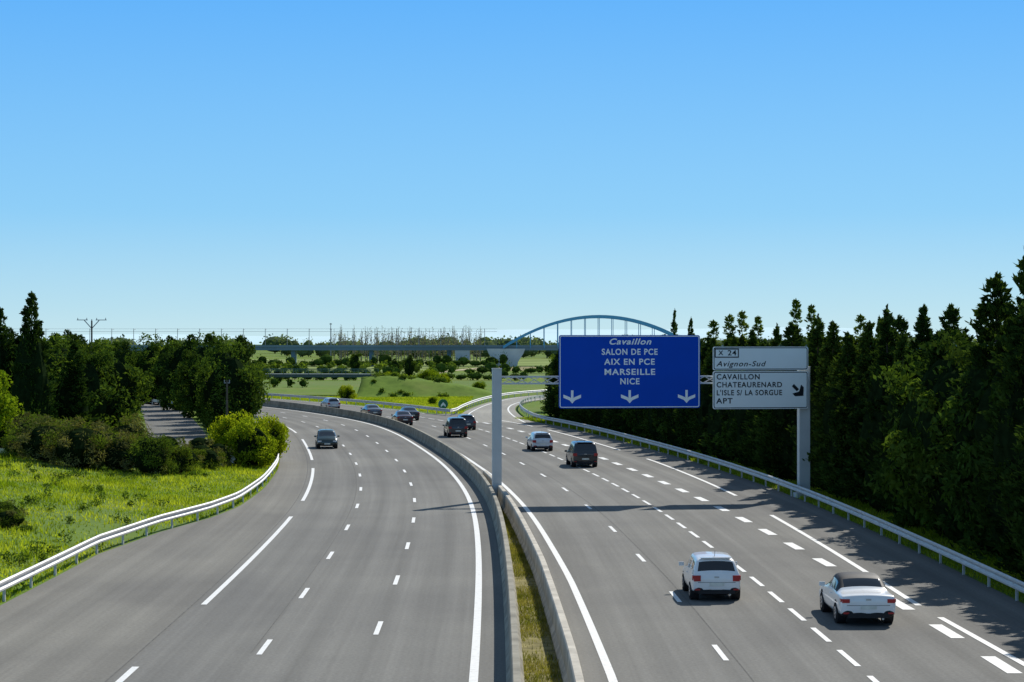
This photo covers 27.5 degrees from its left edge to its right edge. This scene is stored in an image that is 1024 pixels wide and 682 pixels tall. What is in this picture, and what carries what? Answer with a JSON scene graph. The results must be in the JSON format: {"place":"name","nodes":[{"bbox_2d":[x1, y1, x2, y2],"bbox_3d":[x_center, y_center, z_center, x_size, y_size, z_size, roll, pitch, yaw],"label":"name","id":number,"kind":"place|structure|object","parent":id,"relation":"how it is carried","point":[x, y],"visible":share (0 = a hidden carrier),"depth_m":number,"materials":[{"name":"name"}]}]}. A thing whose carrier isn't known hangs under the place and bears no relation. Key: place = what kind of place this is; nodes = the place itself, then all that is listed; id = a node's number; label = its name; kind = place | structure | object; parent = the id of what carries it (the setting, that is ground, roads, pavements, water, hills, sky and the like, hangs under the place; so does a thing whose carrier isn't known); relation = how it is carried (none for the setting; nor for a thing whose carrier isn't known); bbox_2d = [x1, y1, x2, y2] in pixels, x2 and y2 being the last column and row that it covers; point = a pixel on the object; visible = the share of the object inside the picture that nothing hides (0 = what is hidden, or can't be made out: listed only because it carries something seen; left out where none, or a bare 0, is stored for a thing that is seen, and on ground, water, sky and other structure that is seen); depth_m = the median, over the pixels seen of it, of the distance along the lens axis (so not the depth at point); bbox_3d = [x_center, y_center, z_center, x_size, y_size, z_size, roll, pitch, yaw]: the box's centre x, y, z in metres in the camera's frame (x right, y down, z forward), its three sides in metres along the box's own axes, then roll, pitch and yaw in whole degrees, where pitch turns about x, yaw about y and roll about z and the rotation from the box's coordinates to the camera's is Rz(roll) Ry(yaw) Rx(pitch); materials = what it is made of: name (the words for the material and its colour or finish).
{"place":"outdoors","nodes":[
{"label":"outdoors","id":0,"kind":"place"},
{"bbox_2d":[140,400,207,445],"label":"side road","id":1,"kind":"structure","parent":0,"point":[165,422],"depth_m":222.32,"materials":[{"name":"grey asphalt"}]},
{"bbox_2d":[0,402,505,681],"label":"motorway road","id":2,"kind":"structure","parent":0,"point":[103,616],"depth_m":74.94,"materials":[{"name":"grey asphalt"}]},
{"bbox_2d":[314,429,338,448],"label":"dark green hatchback","id":3,"kind":"object","parent":2,"relation":"on","point":[326,437],"visible":1,"depth_m":172.20,"materials":[{"name":"paint"}]},
{"bbox_2d":[116,398,1023,681],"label":"road markings","id":4,"kind":"object","parent":2,"relation":"on","point":[610,674],"visible":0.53,"depth_m":76.05,"materials":[{"name":"paint"}]},
{"bbox_2d":[265,395,473,412],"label":"grass","id":5,"kind":"structure","parent":0,"point":[455,401],"depth_m":304.10,"materials":[{"name":"green plant"}]},
{"bbox_2d":[251,359,551,373],"bbox_3d":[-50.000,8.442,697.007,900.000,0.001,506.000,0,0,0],"label":"field","id":6,"kind":"structure","parent":0,"point":[533,361],"depth_m":812.32,"materials":[{"name":"green plant"}]},
{"bbox_2d":[256,359,458,372],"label":"orchard trees","id":7,"kind":"object","parent":6,"relation":"on","point":[305,364],"visible":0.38,"depth_m":608.79,"materials":[{"name":"green plant"}]},
{"bbox_2d":[331,325,483,360],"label":"distant poplar row","id":8,"kind":"object","parent":6,"relation":"on","point":[353,341],"visible":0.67,"depth_m":875.61,"materials":[{"name":"green plant"}]},
{"bbox_2d":[356,373,504,397],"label":"embankment","id":9,"kind":"structure","parent":0,"point":[418,387],"depth_m":329.11,"materials":[{"name":"green plant"}]},
{"bbox_2d":[371,371,449,396],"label":"embankment scrub","id":10,"kind":"object","parent":9,"relation":"on","point":[435,378],"visible":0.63,"depth_m":332.68,"materials":[{"name":"green plant"}]},
{"bbox_2d":[8,327,976,344],"bbox_3d":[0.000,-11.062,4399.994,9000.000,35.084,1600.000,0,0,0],"label":"hills","id":11,"kind":"structure","parent":0,"point":[551,334],"depth_m":4108.34,"materials":[{"name":"green plant"}]},
{"bbox_2d":[462,395,545,422],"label":"exit ramp road","id":12,"kind":"structure","parent":0,"point":[483,414],"depth_m":260.64,"materials":[{"name":"grey asphalt"}]},
{"bbox_2d":[0,350,1023,681],"bbox_3d":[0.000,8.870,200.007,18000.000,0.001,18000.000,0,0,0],"label":"ground","id":13,"kind":"structure","parent":0,"point":[328,386],"depth_m":369.07,"materials":[{"name":"green plant"}]},
{"bbox_2d":[0,306,21,447],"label":"conifer tree","id":14,"kind":"object","parent":13,"relation":"on","point":[7,354],"visible":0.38,"depth_m":169.62,"materials":[{"name":"green plant"}]},
{"bbox_2d":[0,370,23,436],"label":"spring tree","id":15,"kind":"object","parent":13,"relation":"on","point":[8,409],"visible":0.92,"depth_m":151.49,"materials":[{"name":"green plant"}]},
{"bbox_2d":[4,290,59,434],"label":"conifer tree","id":16,"kind":"object","parent":13,"relation":"on","point":[33,386],"visible":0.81,"depth_m":167.17,"materials":[{"name":"green plant"}]},
{"bbox_2d":[51,342,99,427],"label":"conifer tree","id":17,"kind":"object","parent":13,"relation":"on","point":[73,395],"visible":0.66,"depth_m":171.12,"materials":[{"name":"green plant"}]},
{"bbox_2d":[45,332,106,414],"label":"oak tree","id":18,"kind":"object","parent":13,"relation":"on","point":[57,359],"visible":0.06,"depth_m":188.55,"materials":[{"name":"green plant"}]},
{"bbox_2d":[48,349,117,433],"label":"oak tree","id":19,"kind":"object","parent":13,"relation":"on","point":[99,398],"visible":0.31,"depth_m":185.17,"materials":[{"name":"green plant"}]},
{"bbox_2d":[0,460,207,589],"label":"verge weeds","id":20,"kind":"object","parent":13,"relation":"on","point":[30,499],"visible":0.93,"depth_m":108.46,"materials":[{"name":"green plant"}]},
{"bbox_2d":[83,337,154,427],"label":"oak tree","id":21,"kind":"object","parent":13,"relation":"on","point":[127,387],"visible":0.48,"depth_m":191.90,"materials":[{"name":"green plant"}]},
{"bbox_2d":[116,341,140,364],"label":"oak tree","id":22,"kind":"object","parent":13,"relation":"on","point":[123,350],"visible":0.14,"depth_m":317.47,"materials":[{"name":"green plant"}]},
{"bbox_2d":[0,453,278,602],"bbox_3d":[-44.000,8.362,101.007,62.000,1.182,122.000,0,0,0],"label":"grass bank","id":23,"kind":"structure","parent":13,"relation":"on","point":[131,535],"depth_m":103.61,"materials":[{"name":"green plant"}]},
{"bbox_2d":[0,508,29,528],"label":"twiggy shrub","id":24,"kind":"object","parent":23,"relation":"on","point":[10,518],"visible":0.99,"depth_m":94.63,"materials":[{"name":"green plant"}]},
{"bbox_2d":[0,435,29,457],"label":"twiggy shrub","id":25,"kind":"object","parent":23,"relation":"on","point":[6,450],"visible":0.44,"depth_m":138.39,"materials":[{"name":"green plant"}]},
{"bbox_2d":[4,411,42,435],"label":"twiggy shrub","id":26,"kind":"object","parent":23,"relation":"on","point":[20,421],"visible":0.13,"depth_m":147.58,"materials":[{"name":"green plant"}]},
{"bbox_2d":[7,414,73,462],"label":"twiggy shrub","id":27,"kind":"object","parent":23,"relation":"on","point":[31,445],"visible":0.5,"depth_m":135.29,"materials":[{"name":"green plant"}]},
{"bbox_2d":[39,414,112,469],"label":"twiggy shrub","id":28,"kind":"object","parent":23,"relation":"on","point":[81,447],"visible":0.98,"depth_m":133.05,"materials":[{"name":"green plant"}]},
{"bbox_2d":[88,431,144,471],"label":"twiggy shrub","id":29,"kind":"object","parent":23,"relation":"on","point":[115,454],"visible":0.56,"depth_m":133.88,"materials":[{"name":"green plant"}]},
{"bbox_2d":[104,411,153,440],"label":"twiggy shrub","id":30,"kind":"object","parent":23,"relation":"on","point":[134,427],"visible":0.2,"depth_m":141.44,"materials":[{"name":"green plant"}]},
{"bbox_2d":[120,432,180,474],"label":"twiggy shrub","id":31,"kind":"object","parent":23,"relation":"on","point":[150,454],"visible":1,"depth_m":132.28,"materials":[{"name":"green plant"}]},
{"bbox_2d":[165,443,204,474],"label":"twiggy shrub","id":32,"kind":"object","parent":23,"relation":"on","point":[186,458],"visible":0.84,"depth_m":134.27,"materials":[{"name":"green plant"}]},
{"bbox_2d":[192,446,227,469],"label":"twiggy shrub","id":33,"kind":"object","parent":23,"relation":"on","point":[212,459],"visible":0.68,"depth_m":140.34,"materials":[{"name":"green plant"}]},
{"bbox_2d":[0,399,278,601],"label":"guard rail","id":34,"kind":"object","parent":13,"relation":"on","point":[29,572],"visible":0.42,"depth_m":91.44,"materials":[{"name":"metal"}]},
{"bbox_2d":[123,332,164,402],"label":"oak tree","id":35,"kind":"object","parent":13,"relation":"on","point":[147,354],"visible":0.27,"depth_m":296.42,"materials":[{"name":"green plant"}]},
{"bbox_2d":[144,339,191,405],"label":"oak tree","id":36,"kind":"object","parent":13,"relation":"on","point":[158,370],"visible":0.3,"depth_m":280.46,"materials":[{"name":"green plant"}]},
{"bbox_2d":[157,334,203,410],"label":"oak tree","id":37,"kind":"object","parent":13,"relation":"on","point":[174,355],"visible":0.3,"depth_m":264.65,"materials":[{"name":"green plant"}]},
{"bbox_2d":[166,331,216,412],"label":"oak tree","id":38,"kind":"object","parent":13,"relation":"on","point":[180,406],"visible":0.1,"depth_m":251.25,"materials":[{"name":"green plant"}]},
{"bbox_2d":[174,333,222,418],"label":"oak tree","id":39,"kind":"object","parent":13,"relation":"on","point":[188,383],"visible":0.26,"depth_m":239.21,"materials":[{"name":"green plant"}]},
{"bbox_2d":[206,443,234,467],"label":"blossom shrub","id":40,"kind":"object","parent":13,"relation":"on","point":[225,451],"visible":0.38,"depth_m":144.16,"materials":[{"name":"green plant"}]},
{"bbox_2d":[185,333,257,429],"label":"oak tree","id":41,"kind":"object","parent":13,"relation":"on","point":[197,365],"visible":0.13,"depth_m":204.49,"materials":[{"name":"green plant"}]},
{"bbox_2d":[205,409,257,463],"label":"spring bush","id":42,"kind":"object","parent":13,"relation":"on","point":[227,423],"visible":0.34,"depth_m":149.76,"materials":[{"name":"green plant"}]},
{"bbox_2d":[193,339,273,431],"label":"oak tree","id":43,"kind":"object","parent":13,"relation":"on","point":[243,386],"visible":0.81,"depth_m":195.66,"materials":[{"name":"green plant"}]},
{"bbox_2d":[225,334,266,417],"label":"oak tree","id":44,"kind":"object","parent":13,"relation":"on","point":[246,356],"visible":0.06,"depth_m":213.71,"materials":[{"name":"green plant"}]},
{"bbox_2d":[224,416,278,467],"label":"spring bush","id":45,"kind":"object","parent":13,"relation":"on","point":[254,444],"visible":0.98,"depth_m":146.11,"materials":[{"name":"green plant"}]},
{"bbox_2d":[257,412,290,463],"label":"spring bush","id":46,"kind":"object","parent":13,"relation":"on","point":[277,430],"visible":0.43,"depth_m":151.24,"materials":[{"name":"green plant"}]},
{"bbox_2d":[256,368,378,379],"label":"road overpass","id":47,"kind":"object","parent":13,"relation":"on","point":[317,374],"visible":0.37,"depth_m":333.00,"materials":[{"name":"concrete"}]},
{"bbox_2d":[261,400,524,681],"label":"concrete barrier","id":48,"kind":"object","parent":13,"relation":"on","point":[513,643],"visible":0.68,"depth_m":106.86,"materials":[{"name":"grey concrete"}]},
{"bbox_2d":[251,351,546,387],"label":"hedgerow","id":49,"kind":"object","parent":13,"relation":"on","point":[489,362],"visible":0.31,"depth_m":547.27,"materials":[{"name":"green plant"}]},
{"bbox_2d":[15,315,987,366],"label":"railway arch bridge","id":50,"kind":"structure","parent":13,"relation":"on","point":[514,353],"depth_m":695.50,"materials":[{"name":"metal"}]},
{"bbox_2d":[63,336,978,357],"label":"distant tree row","id":51,"kind":"object","parent":13,"relation":"on","point":[484,354],"visible":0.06,"depth_m":1044.34,"materials":[{"name":"green plant"}]},
{"bbox_2d":[483,470,583,681],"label":"concrete barrier","id":52,"kind":"object","parent":13,"relation":"on","point":[566,651],"visible":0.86,"depth_m":69.53,"materials":[{"name":"grey concrete"}]},
{"bbox_2d":[107,333,973,353],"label":"distant tree row","id":53,"kind":"object","parent":13,"relation":"on","point":[275,340],"visible":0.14,"depth_m":1330.53,"materials":[{"name":"green plant"}]},
{"bbox_2d":[541,353,563,418],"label":"cypress tree","id":54,"kind":"object","parent":13,"relation":"on","point":[551,401],"visible":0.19,"depth_m":227.41,"materials":[{"name":"green plant"}]},
{"bbox_2d":[586,408,604,427],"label":"cypress tree","id":55,"kind":"object","parent":13,"relation":"on","point":[596,415],"visible":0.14,"depth_m":207.87,"materials":[{"name":"green plant"}]},
{"bbox_2d":[607,408,632,434],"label":"cypress tree","id":56,"kind":"object","parent":13,"relation":"on","point":[618,420],"visible":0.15,"depth_m":196.01,"materials":[{"name":"green plant"}]},
{"bbox_2d":[627,408,652,439],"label":"cypress tree","id":57,"kind":"object","parent":13,"relation":"on","point":[638,412],"visible":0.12,"depth_m":187.24,"materials":[{"name":"green plant"}]},
{"bbox_2d":[669,351,703,450],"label":"cypress tree","id":58,"kind":"object","parent":13,"relation":"on","point":[681,412],"visible":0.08,"depth_m":168.33,"materials":[{"name":"green plant"}]},
{"bbox_2d":[675,355,708,449],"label":"cypress tree","id":59,"kind":"object","parent":13,"relation":"on","point":[685,430],"visible":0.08,"depth_m":166.29,"materials":[{"name":"green plant"}]},
{"bbox_2d":[685,350,715,456],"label":"cypress tree","id":60,"kind":"object","parent":13,"relation":"on","point":[699,426],"visible":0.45,"depth_m":160.43,"materials":[{"name":"green plant"}]},
{"bbox_2d":[698,344,736,461],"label":"cypress tree","id":61,"kind":"object","parent":13,"relation":"on","point":[716,420],"visible":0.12,"depth_m":154.19,"materials":[{"name":"green plant"}]},
{"bbox_2d":[711,370,741,463],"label":"tree","id":62,"kind":"object","parent":13,"relation":"on","point":[727,427],"visible":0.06,"depth_m":151.30,"materials":[{"name":"green plant"}]},
{"bbox_2d":[724,370,759,467],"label":"cypress tree","id":63,"kind":"object","parent":13,"relation":"on","point":[740,415],"visible":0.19,"depth_m":146.01,"materials":[{"name":"green plant"}]},
{"bbox_2d":[735,310,748,346],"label":"poplar tree","id":64,"kind":"object","parent":13,"relation":"on","point":[745,326],"visible":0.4,"depth_m":299.70,"materials":[{"name":"green plant"}]},
{"bbox_2d":[738,370,767,468],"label":"cypress tree","id":65,"kind":"object","parent":13,"relation":"on","point":[749,441],"visible":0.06,"depth_m":141.82,"materials":[{"name":"green plant"}]},
{"bbox_2d":[736,341,771,469],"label":"cypress tree","id":66,"kind":"object","parent":13,"relation":"on","point":[747,427],"visible":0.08,"depth_m":143.72,"materials":[{"name":"green plant"}]},
{"bbox_2d":[515,416,1023,599],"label":"grass","id":67,"kind":"structure","parent":13,"relation":"on","point":[858,504],"depth_m":107.50,"materials":[{"name":"green plant"}]},
{"bbox_2d":[519,395,1023,600],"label":"guard rail","id":68,"kind":"object","parent":13,"relation":"on","point":[1017,585],"visible":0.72,"depth_m":105.08,"materials":[{"name":"metal"}]},
{"bbox_2d":[751,320,812,480],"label":"cypress tree","id":69,"kind":"object","parent":13,"relation":"on","point":[776,444],"visible":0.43,"depth_m":132.58,"materials":[{"name":"green plant"}]},
{"bbox_2d":[788,298,802,346],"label":"poplar tree","id":70,"kind":"object","parent":13,"relation":"on","point":[796,305],"visible":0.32,"depth_m":301.78,"materials":[{"name":"green plant"}]},
{"bbox_2d":[785,313,830,488],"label":"cypress tree","id":71,"kind":"object","parent":13,"relation":"on","point":[817,334],"visible":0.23,"depth_m":126.20,"materials":[{"name":"green plant"}]},
{"bbox_2d":[793,320,843,490],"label":"cypress tree","id":72,"kind":"object","parent":13,"relation":"on","point":[833,340],"visible":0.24,"depth_m":122.94,"materials":[{"name":"green plant"}]},
{"bbox_2d":[795,336,865,493],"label":"cypress tree","id":73,"kind":"object","parent":13,"relation":"on","point":[822,404],"visible":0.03,"depth_m":121.19,"materials":[{"name":"green plant"}]},
{"bbox_2d":[802,331,859,499],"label":"cypress tree","id":74,"kind":"object","parent":13,"relation":"on","point":[834,394],"visible":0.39,"depth_m":117.94,"materials":[{"name":"green plant"}]},
{"bbox_2d":[814,320,878,502],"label":"cypress tree","id":75,"kind":"object","parent":13,"relation":"on","point":[848,383],"visible":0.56,"depth_m":114.66,"materials":[{"name":"green plant"}]},
{"bbox_2d":[831,330,891,502],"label":"cypress tree","id":76,"kind":"object","parent":13,"relation":"on","point":[847,474],"visible":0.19,"depth_m":111.58,"materials":[{"name":"green plant"}]},
{"bbox_2d":[850,304,899,512],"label":"cypress tree","id":77,"kind":"object","parent":13,"relation":"on","point":[873,417],"visible":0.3,"depth_m":108.67,"materials":[{"name":"green plant"}]},
{"bbox_2d":[868,331,908,514],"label":"cypress tree","id":78,"kind":"object","parent":13,"relation":"on","point":[901,344],"visible":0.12,"depth_m":106.38,"materials":[{"name":"green plant"}]},
{"bbox_2d":[869,345,920,513],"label":"cypress tree","id":79,"kind":"object","parent":13,"relation":"on","point":[883,501],"visible":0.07,"depth_m":103.14,"materials":[{"name":"green plant"}]},
{"bbox_2d":[864,340,934,528],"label":"oak tree","id":80,"kind":"object","parent":13,"relation":"on","point":[900,517],"visible":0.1,"depth_m":99.90,"materials":[{"name":"green plant"}]},
{"bbox_2d":[890,314,911,347],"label":"cypress tree","id":81,"kind":"object","parent":13,"relation":"on","point":[900,325],"visible":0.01,"depth_m":125.42,"materials":[{"name":"green plant"}]},
{"bbox_2d":[907,304,932,368],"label":"cypress tree","id":82,"kind":"object","parent":13,"relation":"on","point":[922,328],"visible":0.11,"depth_m":120.31,"materials":[{"name":"green plant"}]},
{"bbox_2d":[881,327,978,536],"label":"oak tree","id":83,"kind":"object","parent":13,"relation":"on","point":[937,371],"visible":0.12,"depth_m":94.33,"materials":[{"name":"green plant"}]},
{"bbox_2d":[889,342,974,537],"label":"oak tree","id":84,"kind":"object","parent":13,"relation":"on","point":[932,429],"visible":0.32,"depth_m":91.93,"materials":[{"name":"green plant"}]},
{"bbox_2d":[902,303,975,534],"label":"cypress tree","id":85,"kind":"object","parent":13,"relation":"on","point":[951,313],"visible":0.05,"depth_m":96.66,"materials":[{"name":"green plant"}]},
{"bbox_2d":[928,271,1014,555],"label":"cypress tree","id":86,"kind":"object","parent":13,"relation":"on","point":[979,367],"visible":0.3,"depth_m":87.24,"materials":[{"name":"green plant"}]},
{"bbox_2d":[938,345,1006,553],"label":"oak tree","id":87,"kind":"object","parent":13,"relation":"on","point":[979,426],"visible":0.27,"depth_m":85.61,"materials":[{"name":"green plant"}]},
{"bbox_2d":[956,302,1023,571],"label":"cypress tree","id":88,"kind":"object","parent":13,"relation":"on","point":[1006,418],"visible":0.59,"depth_m":80.39,"materials":[{"name":"green plant"}]},
{"bbox_2d":[974,255,1023,542],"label":"conifer tree","id":89,"kind":"object","parent":13,"relation":"on","point":[1018,279],"visible":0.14,"depth_m":83.38,"materials":[{"name":"green plant"}]},
{"bbox_2d":[993,398,1023,581],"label":"cypress tree","id":90,"kind":"object","parent":13,"relation":"on","point":[1016,488],"visible":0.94,"depth_m":76.13,"materials":[{"name":"green plant"}]},
{"bbox_2d":[0,0,1023,336],"label":"sky","id":91,"kind":"structure","parent":0,"point":[166,165],"materials":[{"name":"blue"}]},
{"bbox_2d":[500,506,563,681],"bbox_3d":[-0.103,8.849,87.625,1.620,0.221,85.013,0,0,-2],"label":"median grass","id":92,"kind":"structure","parent":0,"point":[517,552],"depth_m":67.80,"materials":[{"name":"green plant"}]},
{"bbox_2d":[265,398,1023,681],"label":"motorway road","id":93,"kind":"structure","parent":0,"point":[648,627],"depth_m":78.38,"materials":[{"name":"grey asphalt"}]},
{"bbox_2d":[391,411,412,424],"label":"car","id":94,"kind":"object","parent":93,"relation":"on","point":[405,417],"visible":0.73,"depth_m":218.79,"materials":[{"name":"paint"}]},
{"bbox_2d":[262,390,548,414],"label":"guard rail","id":95,"kind":"object","parent":93,"relation":"on","point":[406,405],"visible":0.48,"depth_m":285.65,"materials":[{"name":"metal"}]},
{"bbox_2d":[105,419,754,681],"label":"lane markings","id":96,"kind":"object","parent":93,"relation":"on","point":[336,536],"visible":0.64,"depth_m":77.36,"materials":[{"name":"white paint"}]},
{"bbox_2d":[442,416,467,436],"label":"black minivan","id":97,"kind":"object","parent":93,"relation":"on","point":[457,425],"visible":1,"depth_m":191.95,"materials":[{"name":"paint"}]},
{"bbox_2d":[525,431,552,450],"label":"silver hatchback","id":98,"kind":"object","parent":93,"relation":"on","point":[540,440],"visible":1,"depth_m":168.23,"materials":[{"name":"paint"}]},
{"bbox_2d":[565,439,597,466],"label":"dark minivan","id":99,"kind":"object","parent":93,"relation":"on","point":[584,451],"visible":1,"depth_m":146.95,"materials":[{"name":"paint"}]},
{"bbox_2d":[491,335,809,497],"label":"motorway sign gantry","id":100,"kind":"object","parent":93,"relation":"on","point":[629,371],"visible":1,"depth_m":118.02,"materials":[{"name":"metal"}]},
{"bbox_2d":[679,551,740,599],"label":"white hatchback","id":101,"kind":"object","parent":93,"relation":"on","point":[710,572],"visible":1,"depth_m":71.91,"materials":[{"name":"paint"}]},
{"bbox_2d":[819,572,895,622],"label":"white convertible","id":102,"kind":"object","parent":93,"relation":"on","point":[843,595],"visible":1,"depth_m":66.12,"materials":[{"name":"paint"}]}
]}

